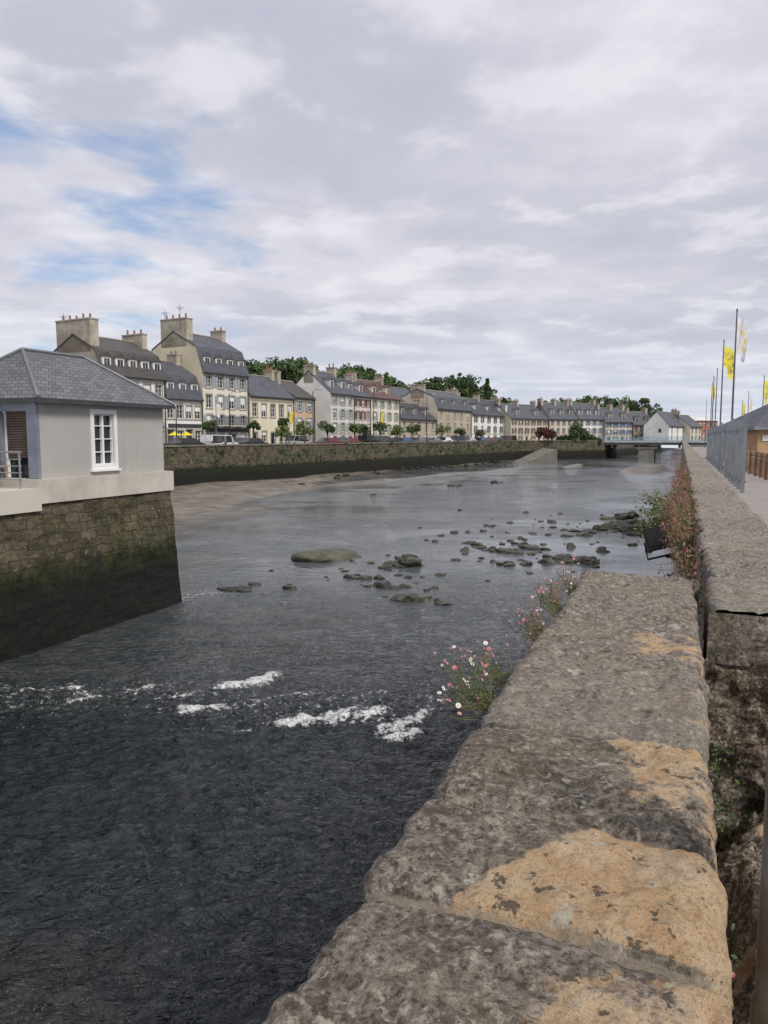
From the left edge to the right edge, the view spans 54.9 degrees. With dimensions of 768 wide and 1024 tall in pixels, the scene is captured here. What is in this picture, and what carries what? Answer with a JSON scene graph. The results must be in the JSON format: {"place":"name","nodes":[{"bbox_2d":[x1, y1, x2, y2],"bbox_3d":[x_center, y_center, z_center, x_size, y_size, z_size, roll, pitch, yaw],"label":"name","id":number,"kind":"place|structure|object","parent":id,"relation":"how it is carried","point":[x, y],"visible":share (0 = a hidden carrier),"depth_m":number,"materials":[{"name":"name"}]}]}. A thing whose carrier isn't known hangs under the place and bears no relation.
{"place":"outdoors","nodes":[
{"label":"outdoors","id":0,"kind":"place"},
{"bbox_2d":[0,448,730,1023],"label":"river water","id":1,"kind":"structure","parent":0,"point":[212,798],"depth_m":11.89,"materials":[{"name":"liquid"}]},
{"bbox_2d":[0,471,181,662],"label":"quay wall","id":2,"kind":"structure","parent":1,"relation":"in","point":[82,555],"depth_m":17.67,"materials":[{"name":"rubble stone masonry"},{"name":"painted concrete"},{"name":"algae"}]},
{"bbox_2d":[0,451,21,488],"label":"terrace railing","id":3,"kind":"object","parent":2,"relation":"on","point":[19,472],"visible":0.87,"depth_m":16.37,"materials":[{"name":"metal"}]},
{"bbox_2d":[0,347,174,478],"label":"grey pavilion","id":4,"kind":"structure","parent":2,"relation":"on","point":[63,415],"depth_m":17.96,"materials":[{"name":"white paint"}]},
{"bbox_2d":[89,409,120,471],"bbox_3d":[-7.035,-1.796,18.554,0.190,1.530,0.990,2,6,22],"label":"window","id":5,"kind":"structure","parent":4,"relation":"in","point":[103,423],"depth_m":18.59,"materials":[{"name":"white paint"}]},
{"bbox_2d":[291,548,358,562],"bbox_3d":[-2.271,1.765,28.781,1.715,0.661,2.823,6,8,44],"label":"flat boulder","id":6,"kind":"object","parent":1,"relation":"in","point":[326,555],"visible":0.62,"depth_m":28.08,"materials":[{"name":"stone"}]},
{"bbox_2d":[217,460,663,604],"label":"river rocks","id":7,"kind":"object","parent":1,"relation":"in","point":[623,522],"visible":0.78,"depth_m":28.66,"materials":[{"name":"stone"}]},
{"bbox_2d":[262,570,732,1023],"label":"coping stones","id":8,"kind":"object","parent":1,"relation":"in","point":[550,858],"visible":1,"depth_m":1.29,"materials":[{"name":"stone"}]},
{"bbox_2d":[434,646,496,720],"bbox_3d":[0.255,0.516,2.253,0.173,0.198,0.434,3,6,24],"label":"wall daisy","id":9,"kind":"object","parent":8,"relation":"on","point":[481,699],"depth_m":2.24,"materials":[{"name":"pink plant"}]},
{"bbox_2d":[469,634,510,689],"bbox_3d":[0.361,0.510,2.474,0.125,0.164,0.352,3,7,28],"label":"wall daisy","id":10,"kind":"object","parent":8,"relation":"on","point":[502,675],"depth_m":2.47,"materials":[{"name":"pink plant"}]},
{"bbox_2d":[496,579,549,644],"bbox_3d":[0.605,0.440,3.045,0.123,0.191,0.809,2,6,21],"label":"wall daisy","id":11,"kind":"object","parent":8,"relation":"on","point":[537,629],"depth_m":3.05,"materials":[{"name":"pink plant"}]},
{"bbox_2d":[532,561,565,617],"bbox_3d":[0.795,0.383,3.515,0.114,0.208,0.795,2,6,21],"label":"wall daisy","id":12,"kind":"object","parent":8,"relation":"on","point":[555,602],"depth_m":3.47,"materials":[{"name":"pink plant"}]},
{"bbox_2d":[553,553,579,598],"bbox_3d":[0.978,0.343,3.921,0.095,0.203,0.533,3,6,24],"label":"wall daisy","id":13,"kind":"object","parent":8,"relation":"on","point":[570,582],"depth_m":3.91,"materials":[{"name":"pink plant"}]},
{"bbox_2d":[581,572,699,610],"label":"stone wall","id":14,"kind":"structure","parent":1,"relation":"in","point":[696,582],"depth_m":3.98,"materials":[{"name":"stone"}]},
{"bbox_2d":[0,0,767,447],"label":"sky","id":15,"kind":"structure","parent":0,"point":[546,199],"materials":[{"name":"white"}]},
{"bbox_2d":[170,459,677,534],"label":"mud bank","id":16,"kind":"structure","parent":0,"point":[195,506],"depth_m":60.73,"materials":[{"name":"soil"}]},
{"bbox_2d":[163,440,660,485],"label":"quay wall","id":17,"kind":"structure","parent":16,"relation":"on","point":[202,470],"depth_m":89.84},
{"bbox_2d":[164,438,599,465],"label":"wall weeds","id":18,"kind":"object","parent":17,"relation":"on","point":[333,449],"depth_m":94.68,"materials":[{"name":"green plant"}]},
{"bbox_2d":[163,439,641,446],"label":"coping","id":19,"kind":"object","parent":17,"relation":"on","point":[360,443],"visible":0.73,"depth_m":89.43,"materials":[{"name":"grey stone"}]},
{"bbox_2d":[512,448,556,462],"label":"slipway","id":20,"kind":"structure","parent":16,"relation":"on","point":[543,455],"depth_m":140.33,"materials":[{"name":"concrete"}]},
{"bbox_2d":[596,437,706,458],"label":"road bridge","id":21,"kind":"structure","parent":16,"relation":"on","point":[646,452],"depth_m":156.27,"materials":[{"name":"concrete"}]},
{"bbox_2d":[690,445,742,614],"bbox_3d":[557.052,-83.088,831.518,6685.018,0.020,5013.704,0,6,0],"label":"ground","id":22,"kind":"structure","parent":0,"point":[740,613],"depth_m":125.63,"materials":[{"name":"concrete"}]},
{"bbox_2d":[54,313,166,443],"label":"townhouse","id":23,"kind":"structure","parent":22,"relation":"on","point":[132,357],"depth_m":78.13,"materials":[{"name":"stone"}]},
{"bbox_2d":[104,358,163,443],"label":"window glass","id":24,"kind":"structure","parent":23,"relation":"in","point":[106,360],"depth_m":79.30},
{"bbox_2d":[160,351,203,441],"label":"townhouse","id":25,"kind":"structure","parent":22,"relation":"on","point":[181,384],"depth_m":86.21,"materials":[{"name":"stone"}]},
{"bbox_2d":[168,383,199,441],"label":"window glass","id":26,"kind":"structure","parent":25,"relation":"in","point":[170,437],"depth_m":85.58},
{"bbox_2d":[164,438,205,444],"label":"parked car","id":27,"kind":"object","parent":22,"relation":"on","point":[180,441],"visible":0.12,"depth_m":70.14,"materials":[{"name":"black paint"}]},
{"bbox_2d":[151,313,251,442],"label":"tall townhouse","id":28,"kind":"structure","parent":22,"relation":"on","point":[214,363],"depth_m":90.72,"materials":[{"name":"stone"}]},
{"bbox_2d":[205,358,244,442],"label":"window glass","id":29,"kind":"structure","parent":28,"relation":"in","point":[206,359],"depth_m":91.72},
{"bbox_2d":[200,435,237,444],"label":"parked van","id":30,"kind":"object","parent":22,"relation":"on","point":[210,439],"visible":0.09,"depth_m":73.92,"materials":[{"name":"white paint"}]},
{"bbox_2d":[236,438,267,443],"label":"parked car","id":31,"kind":"object","parent":22,"relation":"on","point":[250,441],"visible":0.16,"depth_m":78.86,"materials":[{"name":"black paint"}]},
{"bbox_2d":[245,420,260,437],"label":"street tree","id":32,"kind":"object","parent":22,"relation":"on","point":[254,424],"visible":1,"depth_m":81.23,"materials":[{"name":"green plant"}]},
{"bbox_2d":[249,394,293,443],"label":"walls","id":33,"kind":"structure","parent":22,"relation":"on","point":[269,424],"depth_m":99.55,"materials":[{"name":"paint"}]},
{"bbox_2d":[263,366,274,380],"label":"chimneys","id":34,"kind":"object","parent":33,"relation":"on","point":[270,373],"visible":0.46,"depth_m":105.08,"materials":[{"name":"stone"}]},
{"bbox_2d":[248,374,294,398],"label":"roof","id":35,"kind":"structure","parent":33,"relation":"on","point":[261,386],"depth_m":101.33,"materials":[{"name":"stone"}]},
{"bbox_2d":[250,395,295,443],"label":"frames and trim","id":36,"kind":"structure","parent":33,"relation":"attached to","point":[263,408],"depth_m":99.39,"materials":[{"name":"white paint"}]},
{"bbox_2d":[253,404,290,443],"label":"window glass","id":37,"kind":"object","parent":36,"relation":"in","point":[272,415],"visible":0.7,"depth_m":100.37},
{"bbox_2d":[274,425,288,443],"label":"street tree","id":38,"kind":"object","parent":22,"relation":"on","point":[282,431],"visible":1,"depth_m":85.39,"materials":[{"name":"green plant"}]},
{"bbox_2d":[277,417,289,442],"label":"street tree","id":39,"kind":"object","parent":22,"relation":"on","point":[282,421],"visible":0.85,"depth_m":86.08,"materials":[{"name":"green plant"}]},
{"bbox_2d":[280,435,308,443],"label":"parked van","id":40,"kind":"object","parent":22,"relation":"on","point":[294,438],"visible":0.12,"depth_m":98.29,"materials":[{"name":"silver paint"}]},
{"bbox_2d":[293,396,314,442],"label":"walls","id":41,"kind":"structure","parent":22,"relation":"on","point":[304,414],"depth_m":106.49,"materials":[{"name":"paint"}]},
{"bbox_2d":[279,380,315,398],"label":"roof","id":42,"kind":"structure","parent":41,"relation":"on","point":[293,389],"depth_m":107.19,"materials":[{"name":"grey stone"}]},
{"bbox_2d":[294,397,316,441],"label":"frames and trim","id":43,"kind":"structure","parent":41,"relation":"attached to","point":[310,405],"depth_m":107.57,"materials":[{"name":"white paint"}]},
{"bbox_2d":[296,401,313,440],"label":"shutters","id":44,"kind":"object","parent":43,"relation":"attached to","point":[306,410],"visible":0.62,"depth_m":106.85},
{"bbox_2d":[294,420,314,442],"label":"street tree","id":45,"kind":"object","parent":22,"relation":"on","point":[302,430],"visible":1,"depth_m":89.42,"materials":[{"name":"green plant"}]},
{"bbox_2d":[296,361,355,441],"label":"townhouse","id":46,"kind":"structure","parent":22,"relation":"on","point":[335,402],"depth_m":112.50,"materials":[{"name":"paint"}]},
{"bbox_2d":[331,381,350,437],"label":"window glass","id":47,"kind":"structure","parent":46,"relation":"in","point":[343,383],"depth_m":114.04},
{"bbox_2d":[317,421,334,437],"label":"street tree","id":48,"kind":"object","parent":22,"relation":"on","point":[329,429],"visible":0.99,"depth_m":93.13,"materials":[{"name":"green plant"}]},
{"bbox_2d":[315,438,343,442],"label":"parked car","id":49,"kind":"object","parent":22,"relation":"on","point":[328,440],"visible":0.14,"depth_m":91.81,"materials":[{"name":"paint"}]},
{"bbox_2d":[355,397,370,437],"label":"walls","id":50,"kind":"structure","parent":22,"relation":"on","point":[360,408],"depth_m":121.20,"materials":[{"name":"paint"}]},
{"bbox_2d":[345,379,371,397],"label":"roof","id":51,"kind":"structure","parent":50,"relation":"on","point":[356,389],"depth_m":121.25,"materials":[{"name":"stone"}]},
{"bbox_2d":[355,396,372,437],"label":"frames and trim","id":52,"kind":"structure","parent":50,"relation":"attached to","point":[368,399],"depth_m":121.14,"materials":[{"name":"white paint"}]},
{"bbox_2d":[355,399,370,437],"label":"shutters","id":53,"kind":"object","parent":52,"relation":"attached to","point":[361,411],"visible":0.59,"depth_m":120.14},
{"bbox_2d":[358,424,370,434],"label":"street tree","id":54,"kind":"object","parent":22,"relation":"on","point":[364,429],"visible":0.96,"depth_m":100.61,"materials":[{"name":"green plant"}]},
{"bbox_2d":[358,435,381,441],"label":"parked van","id":55,"kind":"object","parent":22,"relation":"on","point":[368,438],"visible":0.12,"depth_m":100.07,"materials":[{"name":"black paint"}]},
{"bbox_2d":[372,421,388,440],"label":"street tree","id":56,"kind":"object","parent":22,"relation":"on","point":[377,426],"visible":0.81,"depth_m":104.11,"materials":[{"name":"green plant"}]},
{"bbox_2d":[371,399,398,436],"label":"walls","id":57,"kind":"structure","parent":22,"relation":"on","point":[386,410],"depth_m":127.58,"materials":[{"name":"paint"}]},
{"bbox_2d":[348,370,383,384],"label":"chimneys","id":58,"kind":"object","parent":57,"relation":"on","point":[379,379],"visible":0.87,"depth_m":132.41,"materials":[{"name":"stone"}]},
{"bbox_2d":[357,379,400,399],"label":"roof","id":59,"kind":"structure","parent":57,"relation":"on","point":[368,385],"depth_m":127.84,"materials":[{"name":"red tile"}]},
{"bbox_2d":[371,398,399,436],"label":"frames and trim","id":60,"kind":"structure","parent":57,"relation":"attached to","point":[389,400],"depth_m":128.62,"materials":[{"name":"white paint"}]},
{"bbox_2d":[377,401,398,436],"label":"shutters","id":61,"kind":"object","parent":60,"relation":"attached to","point":[387,413],"visible":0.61,"depth_m":128.24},
{"bbox_2d":[390,425,402,440],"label":"street tree","id":62,"kind":"object","parent":22,"relation":"on","point":[398,430],"visible":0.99,"depth_m":108.53,"materials":[{"name":"green plant"}]},
{"bbox_2d":[403,424,421,439],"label":"street tree","id":63,"kind":"object","parent":22,"relation":"on","point":[415,429],"visible":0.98,"depth_m":112.64,"materials":[{"name":"green plant"}]},
{"bbox_2d":[400,397,437,436],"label":"stone cottage","id":64,"kind":"structure","parent":22,"relation":"on","point":[414,413],"depth_m":140.07,"materials":[{"name":"paint"}]},
{"bbox_2d":[401,382,472,437],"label":"stone townhouse","id":65,"kind":"structure","parent":22,"relation":"on","point":[451,408],"depth_m":150.68,"materials":[{"name":"beige stone"}]},
{"bbox_2d":[435,424,451,439],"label":"street tree","id":66,"kind":"object","parent":22,"relation":"on","point":[440,429],"visible":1,"depth_m":121.67,"materials":[{"name":"green plant"}]},
{"bbox_2d":[471,413,502,436],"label":"walls","id":67,"kind":"structure","parent":22,"relation":"on","point":[486,424],"depth_m":169.53,"materials":[{"name":"paint"}]},
{"bbox_2d":[463,397,503,416],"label":"roof","id":68,"kind":"structure","parent":67,"relation":"on","point":[482,405],"depth_m":171.73,"materials":[{"name":"stone"}]},
{"bbox_2d":[472,414,502,436],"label":"frames and trim","id":69,"kind":"structure","parent":67,"relation":"attached to","point":[482,426],"depth_m":167.53,"materials":[{"name":"white paint"}]},
{"bbox_2d":[474,416,502,436],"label":"shutters","id":70,"kind":"object","parent":69,"relation":"attached to","point":[490,426],"visible":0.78,"depth_m":171.16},
{"bbox_2d":[494,398,548,439],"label":"stone townhouse","id":71,"kind":"structure","parent":22,"relation":"on","point":[523,421],"depth_m":181.41,"materials":[{"name":"paint"}]},
{"bbox_2d":[535,427,557,446],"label":"red leaved tree","id":72,"kind":"object","parent":22,"relation":"on","point":[546,432],"visible":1,"depth_m":150.63,"materials":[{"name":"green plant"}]},
{"bbox_2d":[539,407,577,439],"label":"walls","id":73,"kind":"structure","parent":22,"relation":"on","point":[560,427],"depth_m":189.59,"materials":[{"name":"paint"}]},
{"bbox_2d":[537,397,568,409],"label":"chimneys","id":74,"kind":"object","parent":73,"relation":"on","point":[553,401],"visible":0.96,"depth_m":192.31,"materials":[{"name":"stone"}]},
{"bbox_2d":[536,402,578,419],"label":"roof","id":75,"kind":"structure","parent":73,"relation":"on","point":[549,407],"depth_m":191.13,"materials":[{"name":"stone"}]},
{"bbox_2d":[550,419,576,439],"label":"frames and trim","id":76,"kind":"structure","parent":73,"relation":"attached to","point":[553,420],"depth_m":189.69,"materials":[{"name":"white paint"}]},
{"bbox_2d":[568,421,589,440],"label":"riverside tree","id":77,"kind":"object","parent":22,"relation":"on","point":[577,431],"visible":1,"depth_m":155.53,"materials":[{"name":"green plant"}]},
{"bbox_2d":[570,407,602,437],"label":"walls","id":78,"kind":"structure","parent":22,"relation":"on","point":[591,426],"depth_m":195.10,"materials":[{"name":"paint"}]},
{"bbox_2d":[569,403,603,419],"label":"roof","id":79,"kind":"structure","parent":78,"relation":"on","point":[584,408],"depth_m":195.64,"materials":[{"name":"stone"}]},
{"bbox_2d":[595,402,632,439],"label":"stone townhouse","id":80,"kind":"structure","parent":22,"relation":"on","point":[618,422],"depth_m":198.27,"materials":[{"name":"grey stone"}]},
{"bbox_2d":[632,424,643,439],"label":"walls","id":81,"kind":"structure","parent":22,"relation":"on","point":[633,433],"depth_m":202.28,"materials":[{"name":"stone"}]},
{"bbox_2d":[627,411,649,424],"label":"roof","id":82,"kind":"structure","parent":81,"relation":"on","point":[641,416],"depth_m":203.87,"materials":[{"name":"stone"}]},
{"bbox_2d":[643,412,682,439],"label":"walls","id":83,"kind":"structure","parent":22,"relation":"on","point":[655,423],"depth_m":196.78,"materials":[{"name":"paint"}]},
{"bbox_2d":[643,411,683,426],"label":"roof","id":84,"kind":"structure","parent":83,"relation":"on","point":[670,418],"depth_m":201.20,"materials":[{"name":"stone"}]},
{"bbox_2d":[676,415,701,439],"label":"walls","id":85,"kind":"structure","parent":22,"relation":"on","point":[687,431],"depth_m":207.94,"materials":[{"name":"paint"}]},
{"bbox_2d":[676,414,702,426],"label":"roof","id":86,"kind":"structure","parent":85,"relation":"on","point":[689,420],"depth_m":210.55,"materials":[{"name":"stone"}]},
{"bbox_2d":[696,421,713,439],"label":"walls","id":87,"kind":"structure","parent":22,"relation":"on","point":[702,433],"depth_m":301.31,"materials":[{"name":"stone"}]},
{"bbox_2d":[690,416,717,420],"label":"roof","id":88,"kind":"structure","parent":87,"relation":"on","point":[701,418],"depth_m":303.07,"materials":[{"name":"white metal"}]},
{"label":"walls","id":89,"kind":"object","parent":22,"relation":"on","visible":0},
{"bbox_2d":[390,386,408,401],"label":"roof","id":90,"kind":"structure","parent":89,"relation":"on","point":[398,392],"depth_m":152.40,"materials":[{"name":"stone"}]},
{"bbox_2d":[692,447,767,615],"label":"promenade pavement","id":91,"kind":"structure","parent":0,"point":[754,496],"depth_m":22.48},
{"bbox_2d":[681,440,767,678],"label":"coping stones","id":92,"kind":"object","parent":91,"relation":"on","point":[733,565],"visible":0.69,"depth_m":5.11,"materials":[{"name":"stone"}]},
{"bbox_2d":[630,488,680,545],"bbox_3d":[4.386,0.022,11.712,0.840,0.710,4.932,2,6,22],"label":"bush","id":93,"kind":"object","parent":92,"relation":"on","point":[657,519],"visible":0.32,"depth_m":11.41,"materials":[{"name":"green plant"}]},
{"bbox_2d":[642,525,684,564],"bbox_3d":[3.320,0.374,8.675,0.585,0.528,0.341,2,6,15],"label":"floodlight","id":94,"kind":"object","parent":92,"relation":"on","point":[652,536],"visible":0.68,"depth_m":8.59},
{"bbox_2d":[657,457,705,625],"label":"red valerian plants","id":95,"kind":"object","parent":92,"relation":"on","point":[683,524],"visible":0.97,"depth_m":6.51,"materials":[{"name":"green plant"}]},
{"bbox_2d":[707,612,767,666],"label":"coping end","id":96,"kind":"object","parent":92,"relation":"attached to","point":[736,640],"visible":1,"depth_m":3.20,"materials":[{"name":"stone"}]},
{"bbox_2d":[719,340,733,425],"bbox_3d":[21.228,-6.796,45.718,1.082,7.550,0.220,-1,6,-14],"label":"flagpole","id":97,"kind":"object","parent":91,"relation":"on","point":[728,359],"visible":0.93,"depth_m":45.40,"materials":[{"name":"fabric"}]},
{"bbox_2d":[706,414,748,492],"bbox_3d":[16.707,-3.269,36.904,0.150,2.320,32.800,2,6,22],"label":"slatted metal fence","id":98,"kind":"object","parent":91,"relation":"on","point":[732,460],"visible":1,"depth_m":27.47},
{"bbox_2d":[715,808,763,1023],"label":"rubble ledge","id":99,"kind":"object","parent":91,"relation":"on","point":[739,859],"visible":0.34,"depth_m":2.70,"materials":[{"name":"stone"}]},
{"bbox_2d":[708,730,747,987],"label":"ledge weeds","id":100,"kind":"object","parent":99,"relation":"on","point":[734,956],"visible":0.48,"depth_m":3.05,"materials":[{"name":"green plant"}]},
{"bbox_2d":[703,658,767,850],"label":"rubble end","id":101,"kind":"object","parent":99,"relation":"attached to","point":[737,706],"visible":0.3,"depth_m":3.24,"materials":[{"name":"stone"}]},
{"bbox_2d":[749,751,767,1023],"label":"metal post","id":102,"kind":"object","parent":99,"relation":"on","point":[759,1006],"visible":1,"depth_m":1.26,"materials":[{"name":"metal"}]},
{"bbox_2d":[731,308,747,417],"bbox_3d":[16.659,-5.670,34.676,0.751,7.550,0.194,-1,6,-13],"label":"flagpole","id":103,"kind":"object","parent":91,"relation":"on","point":[741,331],"visible":0.98,"depth_m":34.42,"materials":[{"name":"fabric"}]},
{"bbox_2d":[722,404,767,455],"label":"quayside kiosk","id":104,"kind":"object","parent":91,"relation":"on","point":[757,435],"visible":0.55,"depth_m":51.58,"materials":[{"name":"wood"}]},
{"bbox_2d":[748,451,754,473],"bbox_3d":[16.387,-2.202,32.947,0.247,1.040,0.260,0,6,0],"label":"wooden bollard","id":105,"kind":"object","parent":91,"relation":"on","point":[751,462],"visible":0.88,"depth_m":32.86,"materials":[{"name":"brown wood"}]},
{"bbox_2d":[753,452,760,475],"bbox_3d":[15.877,-2.050,31.454,0.247,1.040,0.260,0,6,0],"label":"wooden bollard","id":106,"kind":"object","parent":91,"relation":"on","point":[756,463],"visible":0.82,"depth_m":31.37,"materials":[{"name":"brown wood"}]},
{"bbox_2d":[759,452,765,477],"bbox_3d":[15.345,-1.898,29.962,0.247,1.040,0.260,0,6,0],"label":"wooden bollard","id":107,"kind":"object","parent":91,"relation":"on","point":[762,464],"visible":0.83,"depth_m":29.88,"materials":[{"name":"brown wood"}]},
{"bbox_2d":[762,375,767,405],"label":"flagpole","id":108,"kind":"object","parent":91,"relation":"on","point":[765,391],"visible":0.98,"depth_m":61.38,"materials":[{"name":"fabric"}]},
{"bbox_3d":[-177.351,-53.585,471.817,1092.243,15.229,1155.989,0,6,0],"label":"hill terrain","id":109,"kind":"structure","parent":0,"visible":0},
{"bbox_2d":[245,356,662,417],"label":"hillside trees","id":110,"kind":"object","parent":109,"relation":"on","point":[464,386],"visible":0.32,"depth_m":227.54,"materials":[{"name":"green plant"}]},
{"bbox_2d":[482,378,492,399],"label":"conifer tree","id":111,"kind":"object","parent":109,"relation":"on","point":[487,393],"visible":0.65,"depth_m":236.65,"materials":[{"name":"green plant"}]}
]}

